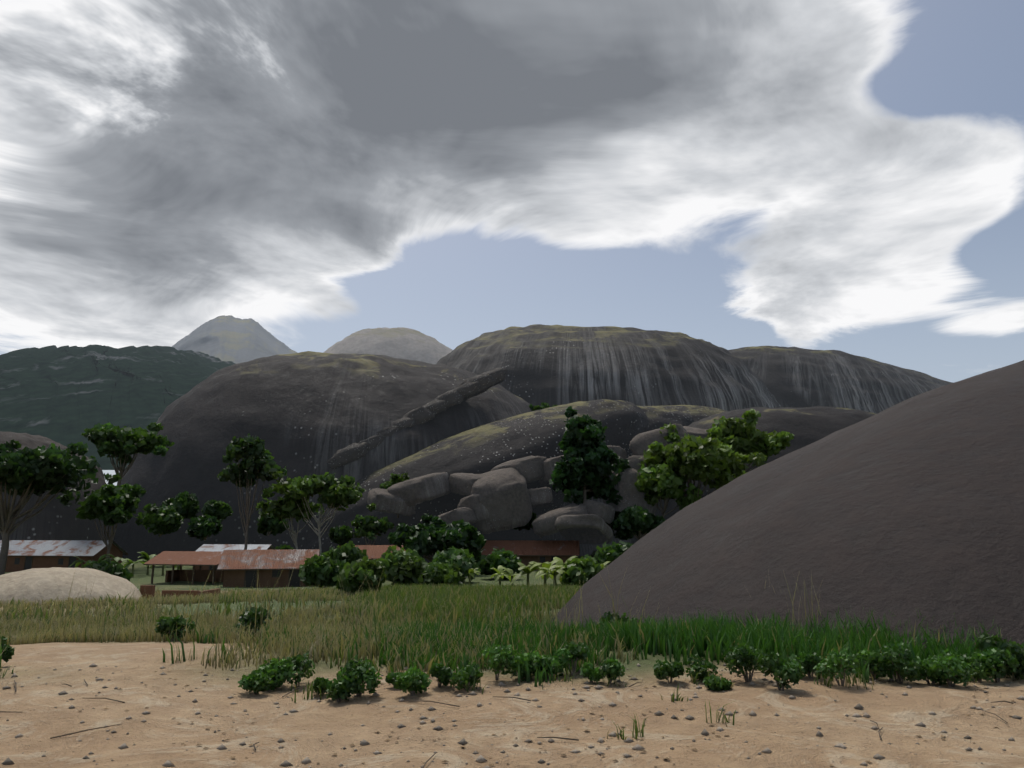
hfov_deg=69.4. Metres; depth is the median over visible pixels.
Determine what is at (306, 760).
ground pebbles
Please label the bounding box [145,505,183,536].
shrub
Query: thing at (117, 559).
banana plant
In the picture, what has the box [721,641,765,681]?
bush
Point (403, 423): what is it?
ledge rock
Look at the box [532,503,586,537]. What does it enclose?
boulder
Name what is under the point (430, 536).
tree
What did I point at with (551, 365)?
dome rock
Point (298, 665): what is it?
bush
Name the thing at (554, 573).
banana plant
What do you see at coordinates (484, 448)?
rock ramp
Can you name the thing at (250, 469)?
tree
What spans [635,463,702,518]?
tree
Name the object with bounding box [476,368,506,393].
ledge rock
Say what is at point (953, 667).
bush
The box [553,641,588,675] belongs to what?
bush
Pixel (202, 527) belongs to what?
shrub
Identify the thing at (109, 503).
tree
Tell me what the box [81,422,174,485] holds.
tree
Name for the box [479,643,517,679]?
bush
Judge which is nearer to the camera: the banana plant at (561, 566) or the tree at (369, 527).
the banana plant at (561, 566)
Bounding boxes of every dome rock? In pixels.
[0,431,110,540]
[113,351,592,562]
[323,327,452,363]
[437,324,780,550]
[550,360,1023,671]
[631,406,875,543]
[728,346,952,413]
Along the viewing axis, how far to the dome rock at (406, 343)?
571.93 m
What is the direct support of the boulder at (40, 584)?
on the ground at (39, 721)
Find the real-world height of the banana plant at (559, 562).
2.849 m
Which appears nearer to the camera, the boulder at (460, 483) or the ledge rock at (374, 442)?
the boulder at (460, 483)
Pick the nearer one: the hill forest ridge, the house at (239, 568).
the house at (239, 568)
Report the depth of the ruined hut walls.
46.03 m
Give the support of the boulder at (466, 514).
on the boulder at (481, 512)
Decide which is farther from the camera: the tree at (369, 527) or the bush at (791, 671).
the tree at (369, 527)
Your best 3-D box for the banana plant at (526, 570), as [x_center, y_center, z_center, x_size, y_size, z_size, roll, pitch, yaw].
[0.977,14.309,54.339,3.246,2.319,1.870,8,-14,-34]
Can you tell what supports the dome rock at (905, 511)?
on the ground at (39, 721)
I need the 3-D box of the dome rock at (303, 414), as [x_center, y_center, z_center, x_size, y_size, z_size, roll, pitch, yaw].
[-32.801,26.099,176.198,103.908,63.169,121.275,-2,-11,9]
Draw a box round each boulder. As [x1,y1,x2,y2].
[0,567,140,605]
[367,488,415,515]
[387,472,450,505]
[435,507,476,524]
[449,473,481,495]
[457,493,489,525]
[471,468,531,533]
[491,455,546,482]
[528,487,552,507]
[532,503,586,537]
[539,455,563,485]
[554,514,613,544]
[582,499,614,523]
[603,468,657,513]
[607,445,626,463]
[628,455,650,473]
[629,423,687,455]
[683,426,707,438]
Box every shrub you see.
[75,558,133,580]
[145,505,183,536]
[160,490,199,518]
[185,514,222,540]
[201,499,232,521]
[256,514,288,535]
[275,544,294,549]
[298,553,346,587]
[321,541,368,563]
[328,525,353,547]
[332,555,386,593]
[378,545,431,586]
[417,562,463,586]
[432,547,480,581]
[465,547,482,565]
[476,548,521,579]
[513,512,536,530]
[560,554,602,586]
[594,540,633,564]
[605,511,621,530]
[612,504,664,539]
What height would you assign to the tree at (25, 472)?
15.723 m
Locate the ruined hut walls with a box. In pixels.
[140,585,220,598]
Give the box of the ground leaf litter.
[0,670,1022,767]
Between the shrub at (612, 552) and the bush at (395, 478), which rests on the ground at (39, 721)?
the shrub at (612, 552)
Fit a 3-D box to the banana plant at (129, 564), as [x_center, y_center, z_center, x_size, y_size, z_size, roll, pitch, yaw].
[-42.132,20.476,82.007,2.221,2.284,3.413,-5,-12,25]
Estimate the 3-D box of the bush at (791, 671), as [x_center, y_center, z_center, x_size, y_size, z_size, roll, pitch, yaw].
[2.667,2.870,7.305,0.469,0.409,0.469,0,-11,0]
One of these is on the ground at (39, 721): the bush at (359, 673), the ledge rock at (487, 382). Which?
the bush at (359, 673)
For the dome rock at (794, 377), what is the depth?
264.29 m
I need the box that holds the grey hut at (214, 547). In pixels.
[195,544,275,569]
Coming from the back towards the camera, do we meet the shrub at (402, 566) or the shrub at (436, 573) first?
the shrub at (402, 566)
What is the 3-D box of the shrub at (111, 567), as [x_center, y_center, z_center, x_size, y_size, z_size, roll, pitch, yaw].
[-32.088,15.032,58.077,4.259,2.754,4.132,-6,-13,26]
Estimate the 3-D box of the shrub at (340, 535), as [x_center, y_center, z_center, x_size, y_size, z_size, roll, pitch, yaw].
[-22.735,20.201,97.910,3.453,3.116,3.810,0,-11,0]
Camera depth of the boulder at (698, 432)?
112.59 m
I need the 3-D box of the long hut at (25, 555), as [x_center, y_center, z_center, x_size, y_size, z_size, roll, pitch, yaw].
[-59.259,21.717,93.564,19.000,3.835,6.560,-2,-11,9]
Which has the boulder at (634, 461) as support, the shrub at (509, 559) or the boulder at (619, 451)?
the boulder at (619, 451)
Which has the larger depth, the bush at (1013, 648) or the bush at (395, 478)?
the bush at (395, 478)
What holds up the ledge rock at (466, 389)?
on the dome rock at (303, 414)
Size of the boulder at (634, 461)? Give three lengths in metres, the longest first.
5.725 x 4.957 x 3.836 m
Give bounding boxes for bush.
[0,636,14,662]
[154,615,194,641]
[231,607,271,638]
[255,657,292,690]
[280,652,314,686]
[336,655,381,696]
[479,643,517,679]
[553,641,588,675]
[597,610,635,626]
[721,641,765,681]
[757,651,804,690]
[813,647,859,685]
[871,642,919,683]
[924,649,974,686]
[975,632,1023,677]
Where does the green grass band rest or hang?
on the ground at (39, 721)
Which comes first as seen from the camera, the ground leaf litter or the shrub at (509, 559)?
the ground leaf litter
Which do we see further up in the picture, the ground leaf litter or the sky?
the sky
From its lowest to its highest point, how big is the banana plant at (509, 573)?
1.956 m
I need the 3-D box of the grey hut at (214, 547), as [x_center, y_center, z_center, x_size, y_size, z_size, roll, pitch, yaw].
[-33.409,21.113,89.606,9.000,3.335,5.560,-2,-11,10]
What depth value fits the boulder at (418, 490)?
99.68 m
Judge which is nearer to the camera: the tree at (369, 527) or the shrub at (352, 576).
the shrub at (352, 576)
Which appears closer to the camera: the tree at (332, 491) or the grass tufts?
the grass tufts
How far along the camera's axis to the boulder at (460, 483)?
102.24 m
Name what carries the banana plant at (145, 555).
on the ground at (39, 721)
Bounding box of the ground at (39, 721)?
[0,551,1023,767]
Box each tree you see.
[0,439,100,574]
[75,473,160,558]
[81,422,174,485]
[217,433,286,549]
[256,496,324,549]
[262,471,375,555]
[351,514,393,544]
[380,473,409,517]
[386,513,485,561]
[529,402,558,410]
[549,406,630,505]
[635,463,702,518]
[638,422,766,499]
[703,409,794,471]
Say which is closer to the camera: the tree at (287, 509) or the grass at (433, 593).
the grass at (433, 593)
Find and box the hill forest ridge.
[0,344,234,469]
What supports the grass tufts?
on the ground at (39, 721)
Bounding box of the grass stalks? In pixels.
[2,562,820,659]
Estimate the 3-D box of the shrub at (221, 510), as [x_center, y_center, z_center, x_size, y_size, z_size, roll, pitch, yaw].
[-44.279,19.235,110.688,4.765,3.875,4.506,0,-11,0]
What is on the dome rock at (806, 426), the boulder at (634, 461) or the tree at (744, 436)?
the tree at (744, 436)
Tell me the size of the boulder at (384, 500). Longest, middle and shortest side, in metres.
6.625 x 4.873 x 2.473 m
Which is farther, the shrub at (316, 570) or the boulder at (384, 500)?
the boulder at (384, 500)
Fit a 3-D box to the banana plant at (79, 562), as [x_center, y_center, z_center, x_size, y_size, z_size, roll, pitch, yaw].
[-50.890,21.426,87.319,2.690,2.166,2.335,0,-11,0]
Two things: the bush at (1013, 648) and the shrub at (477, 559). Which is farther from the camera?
the shrub at (477, 559)
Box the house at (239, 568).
[217,549,319,587]
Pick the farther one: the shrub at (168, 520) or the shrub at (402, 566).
the shrub at (168, 520)
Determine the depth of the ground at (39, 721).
6.31 m
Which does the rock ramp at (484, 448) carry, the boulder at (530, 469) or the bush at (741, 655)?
the boulder at (530, 469)
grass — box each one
[0,582,581,625]
[0,586,573,636]
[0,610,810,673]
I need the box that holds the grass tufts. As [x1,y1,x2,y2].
[0,650,1023,739]
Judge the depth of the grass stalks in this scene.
12.71 m
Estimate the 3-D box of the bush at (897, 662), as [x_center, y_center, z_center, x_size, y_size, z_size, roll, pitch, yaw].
[4.055,2.977,7.843,0.443,0.471,0.537,0,-11,0]
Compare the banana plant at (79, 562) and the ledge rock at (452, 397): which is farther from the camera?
the ledge rock at (452, 397)
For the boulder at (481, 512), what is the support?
on the boulder at (504, 498)
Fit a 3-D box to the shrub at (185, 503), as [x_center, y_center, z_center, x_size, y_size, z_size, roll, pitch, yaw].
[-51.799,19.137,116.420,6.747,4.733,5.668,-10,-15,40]
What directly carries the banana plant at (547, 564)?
on the ground at (39, 721)
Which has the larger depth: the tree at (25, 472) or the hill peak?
the hill peak
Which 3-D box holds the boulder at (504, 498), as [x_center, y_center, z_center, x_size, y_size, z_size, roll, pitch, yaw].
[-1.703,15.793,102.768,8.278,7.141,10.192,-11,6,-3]
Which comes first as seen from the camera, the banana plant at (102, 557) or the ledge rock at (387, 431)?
the banana plant at (102, 557)
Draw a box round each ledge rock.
[327,442,368,468]
[357,435,384,450]
[376,426,397,436]
[392,417,415,429]
[403,406,435,423]
[424,399,447,414]
[434,390,462,413]
[453,381,479,397]
[458,374,495,400]
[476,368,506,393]
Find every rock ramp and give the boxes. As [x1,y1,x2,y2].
[303,399,648,552]
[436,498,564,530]
[636,405,694,430]
[648,405,726,421]
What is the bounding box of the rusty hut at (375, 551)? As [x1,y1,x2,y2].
[355,545,402,559]
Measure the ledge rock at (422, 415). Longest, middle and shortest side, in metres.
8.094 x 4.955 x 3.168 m
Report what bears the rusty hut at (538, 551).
on the ground at (39, 721)
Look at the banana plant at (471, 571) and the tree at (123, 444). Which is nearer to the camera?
the banana plant at (471, 571)
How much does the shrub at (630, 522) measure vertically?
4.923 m
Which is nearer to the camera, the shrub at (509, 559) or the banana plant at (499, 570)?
the banana plant at (499, 570)
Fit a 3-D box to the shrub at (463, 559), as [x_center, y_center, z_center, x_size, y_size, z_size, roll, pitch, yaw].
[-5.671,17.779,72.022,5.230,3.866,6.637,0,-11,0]
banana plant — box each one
[68,556,86,567]
[97,554,108,562]
[103,554,131,565]
[121,559,146,576]
[137,551,165,574]
[468,568,480,584]
[491,565,508,584]
[500,567,526,585]
[511,562,547,585]
[526,559,558,585]
[537,567,565,585]
[546,556,576,585]
[557,565,586,581]
[600,561,609,568]
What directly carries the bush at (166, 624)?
on the ground at (39, 721)
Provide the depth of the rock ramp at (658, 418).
144.68 m
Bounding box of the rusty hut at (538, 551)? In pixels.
[481,540,579,569]
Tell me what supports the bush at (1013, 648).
on the ground at (39, 721)
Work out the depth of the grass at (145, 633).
10.83 m
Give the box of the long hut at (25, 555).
[0,540,128,571]
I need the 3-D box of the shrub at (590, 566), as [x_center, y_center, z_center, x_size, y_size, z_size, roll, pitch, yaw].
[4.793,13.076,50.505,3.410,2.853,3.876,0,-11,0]
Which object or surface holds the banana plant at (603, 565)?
on the ground at (39, 721)
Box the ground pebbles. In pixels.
[0,663,1023,767]
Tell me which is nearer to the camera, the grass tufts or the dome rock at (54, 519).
the grass tufts
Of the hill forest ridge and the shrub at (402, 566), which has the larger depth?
the hill forest ridge
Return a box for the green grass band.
[0,607,1020,689]
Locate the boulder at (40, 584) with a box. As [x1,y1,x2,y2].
[0,567,140,605]
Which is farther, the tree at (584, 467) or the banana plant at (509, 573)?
the tree at (584, 467)
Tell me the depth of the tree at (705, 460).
100.29 m
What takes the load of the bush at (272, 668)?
on the ground at (39, 721)
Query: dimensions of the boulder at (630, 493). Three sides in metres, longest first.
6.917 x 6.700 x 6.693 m
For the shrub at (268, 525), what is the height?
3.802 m
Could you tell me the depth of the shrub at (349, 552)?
72.85 m
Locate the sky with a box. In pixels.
[0,0,1023,485]
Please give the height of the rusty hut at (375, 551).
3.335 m
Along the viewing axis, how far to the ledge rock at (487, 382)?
134.76 m
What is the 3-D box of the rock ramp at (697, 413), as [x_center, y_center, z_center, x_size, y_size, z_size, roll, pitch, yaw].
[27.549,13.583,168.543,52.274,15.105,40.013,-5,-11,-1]
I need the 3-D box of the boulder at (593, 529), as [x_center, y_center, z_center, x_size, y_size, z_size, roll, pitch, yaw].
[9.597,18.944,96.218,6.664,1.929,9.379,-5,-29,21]
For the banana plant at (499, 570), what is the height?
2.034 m
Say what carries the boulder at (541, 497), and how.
on the boulder at (504, 498)
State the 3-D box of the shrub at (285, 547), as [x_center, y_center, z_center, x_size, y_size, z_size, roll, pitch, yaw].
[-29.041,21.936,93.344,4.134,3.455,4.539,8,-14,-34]
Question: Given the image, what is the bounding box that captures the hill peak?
[172,315,296,363]
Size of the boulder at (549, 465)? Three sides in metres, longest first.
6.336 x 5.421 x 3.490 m
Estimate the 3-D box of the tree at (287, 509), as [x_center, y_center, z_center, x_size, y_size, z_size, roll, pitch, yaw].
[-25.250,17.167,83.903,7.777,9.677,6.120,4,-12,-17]
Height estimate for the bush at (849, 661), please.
0.435 m
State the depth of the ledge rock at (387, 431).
123.14 m

